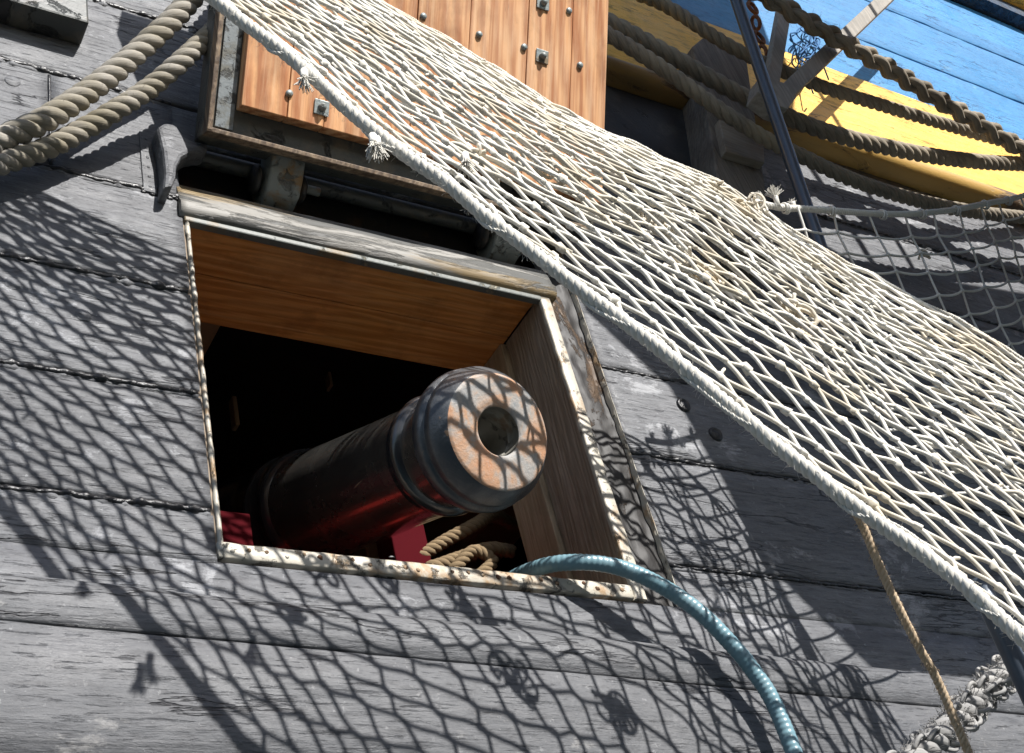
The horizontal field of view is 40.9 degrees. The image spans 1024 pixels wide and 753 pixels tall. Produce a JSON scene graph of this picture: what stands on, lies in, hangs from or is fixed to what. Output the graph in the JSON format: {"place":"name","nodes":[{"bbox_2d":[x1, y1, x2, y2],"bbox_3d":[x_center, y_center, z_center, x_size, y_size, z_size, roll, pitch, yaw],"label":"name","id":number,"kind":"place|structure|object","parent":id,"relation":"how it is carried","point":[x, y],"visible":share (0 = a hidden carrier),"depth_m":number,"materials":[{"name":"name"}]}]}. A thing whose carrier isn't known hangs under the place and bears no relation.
{"place":"outdoors","nodes":[
{"label":"outdoors","id":0,"kind":"place"},
{"label":"water","id":1,"kind":"structure","parent":0,"visible":0},
{"bbox_2d":[0,0,1023,752],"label":"ship hull","id":2,"kind":"object","parent":1,"relation":"on","point":[232,254],"visible":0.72,"depth_m":2.77,"materials":[{"name":"grey wood"}]},
{"bbox_2d":[0,0,203,152],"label":"thick rope","id":3,"kind":"object","parent":2,"relation":"hanging from","point":[103,79],"visible":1,"depth_m":2.61,"materials":[{"name":"beige fabric"}]},
{"bbox_2d":[0,23,207,176],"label":"thick rope","id":4,"kind":"object","parent":2,"relation":"hanging from","point":[154,83],"visible":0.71,"depth_m":2.59,"materials":[{"name":"beige fabric"}]},
{"bbox_2d":[220,511,430,563],"bbox_3d":[-0.459,0.818,2.785,0.582,0.897,1.328,11,-45,-30],"label":"gun carriage","id":5,"kind":"object","parent":2,"relation":"on","point":[408,545],"visible":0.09,"depth_m":2.91,"materials":[{"name":"red paint"}]},
{"bbox_2d":[217,366,546,555],"bbox_3d":[-0.583,0.372,3.147,0.350,0.907,1.831,15,-48,-34],"label":"cannon","id":6,"kind":"object","parent":5,"relation":"on","point":[459,442],"visible":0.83,"depth_m":2.52,"materials":[{"name":"metal"}]},
{"bbox_2d":[420,511,517,570],"bbox_3d":[-0.060,0.365,3.046,0.388,0.308,0.156,23,-52,-39],"label":"tackle rope","id":7,"kind":"object","parent":5,"relation":"on","point":[488,553],"visible":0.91,"depth_m":2.96,"materials":[{"name":"beige fabric"}]},
{"bbox_2d":[204,0,1023,649],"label":"climbing net","id":8,"kind":"object","parent":2,"relation":"hanging from","point":[310,40],"visible":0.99,"depth_m":2.15,"materials":[{"name":"fabric"}]},
{"bbox_2d":[849,514,974,752],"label":"thin cord","id":9,"kind":"object","parent":8,"relation":"hanging from","point":[914,637],"visible":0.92,"depth_m":1.85,"materials":[{"name":"beige fabric"}]},
{"bbox_2d":[509,554,802,752],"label":"rope","id":10,"kind":"object","parent":2,"relation":"on","point":[718,630],"visible":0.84,"depth_m":2.48,"materials":[{"name":"teal fabric"}]},
{"bbox_2d":[746,0,767,55],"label":"rusty chain","id":11,"kind":"object","parent":2,"relation":"hanging from","point":[754,10],"visible":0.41,"depth_m":4.29,"materials":[{"name":"brown metal"}]},
{"bbox_2d":[730,0,841,295],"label":"metal pole","id":12,"kind":"object","parent":2,"relation":"attached to","point":[792,165],"visible":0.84,"depth_m":3.41,"materials":[{"name":"metal"}]},
{"bbox_2d":[789,26,828,93],"bbox_3d":[0.997,-1.100,4.628,0.378,0.600,0.050,11,-45,-30],"label":"blue twine","id":13,"kind":"object","parent":2,"relation":"attached to","point":[813,48],"visible":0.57,"depth_m":4.59,"materials":[{"name":"blue fabric"}]},
{"bbox_2d":[607,25,1023,223],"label":"dark rope","id":14,"kind":"object","parent":2,"relation":"attached to","point":[679,80],"visible":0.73,"depth_m":3.68,"materials":[{"name":"brown fabric"}]},
{"bbox_2d":[608,12,1023,170],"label":"dark rope","id":15,"kind":"object","parent":2,"relation":"attached to","point":[706,76],"visible":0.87,"depth_m":3.89,"materials":[{"name":"brown fabric"}]},
{"bbox_2d":[746,0,893,121],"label":"wooden brace","id":16,"kind":"object","parent":2,"relation":"attached to","point":[789,89],"visible":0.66,"depth_m":3.95,"materials":[{"name":"grey wood"}]},
{"bbox_2d":[634,0,1023,147],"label":"dark rope","id":17,"kind":"object","parent":2,"relation":"attached to","point":[702,29],"visible":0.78,"depth_m":4.06,"materials":[{"name":"brown fabric"}]},
{"bbox_2d":[746,184,1023,497],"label":"hanging net","id":18,"kind":"object","parent":2,"relation":"hanging from","point":[760,203],"visible":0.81,"depth_m":3.18,"materials":[{"name":"fabric"}]},
{"bbox_2d":[750,0,1023,160],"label":"plaited rope","id":19,"kind":"object","parent":2,"relation":"attached to","point":[814,25],"visible":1,"depth_m":4.11,"materials":[{"name":"brown fabric"}]},
{"bbox_2d":[886,648,1023,752],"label":"frayed rope","id":20,"kind":"object","parent":2,"relation":"hanging from","point":[990,685],"visible":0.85,"depth_m":2.13,"materials":[{"name":"white fabric"}]},
{"bbox_2d":[971,577,1023,705],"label":"metal pole","id":21,"kind":"object","parent":2,"relation":"attached to","point":[1013,660],"visible":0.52,"depth_m":1.83,"materials":[{"name":"metal"}]}
]}

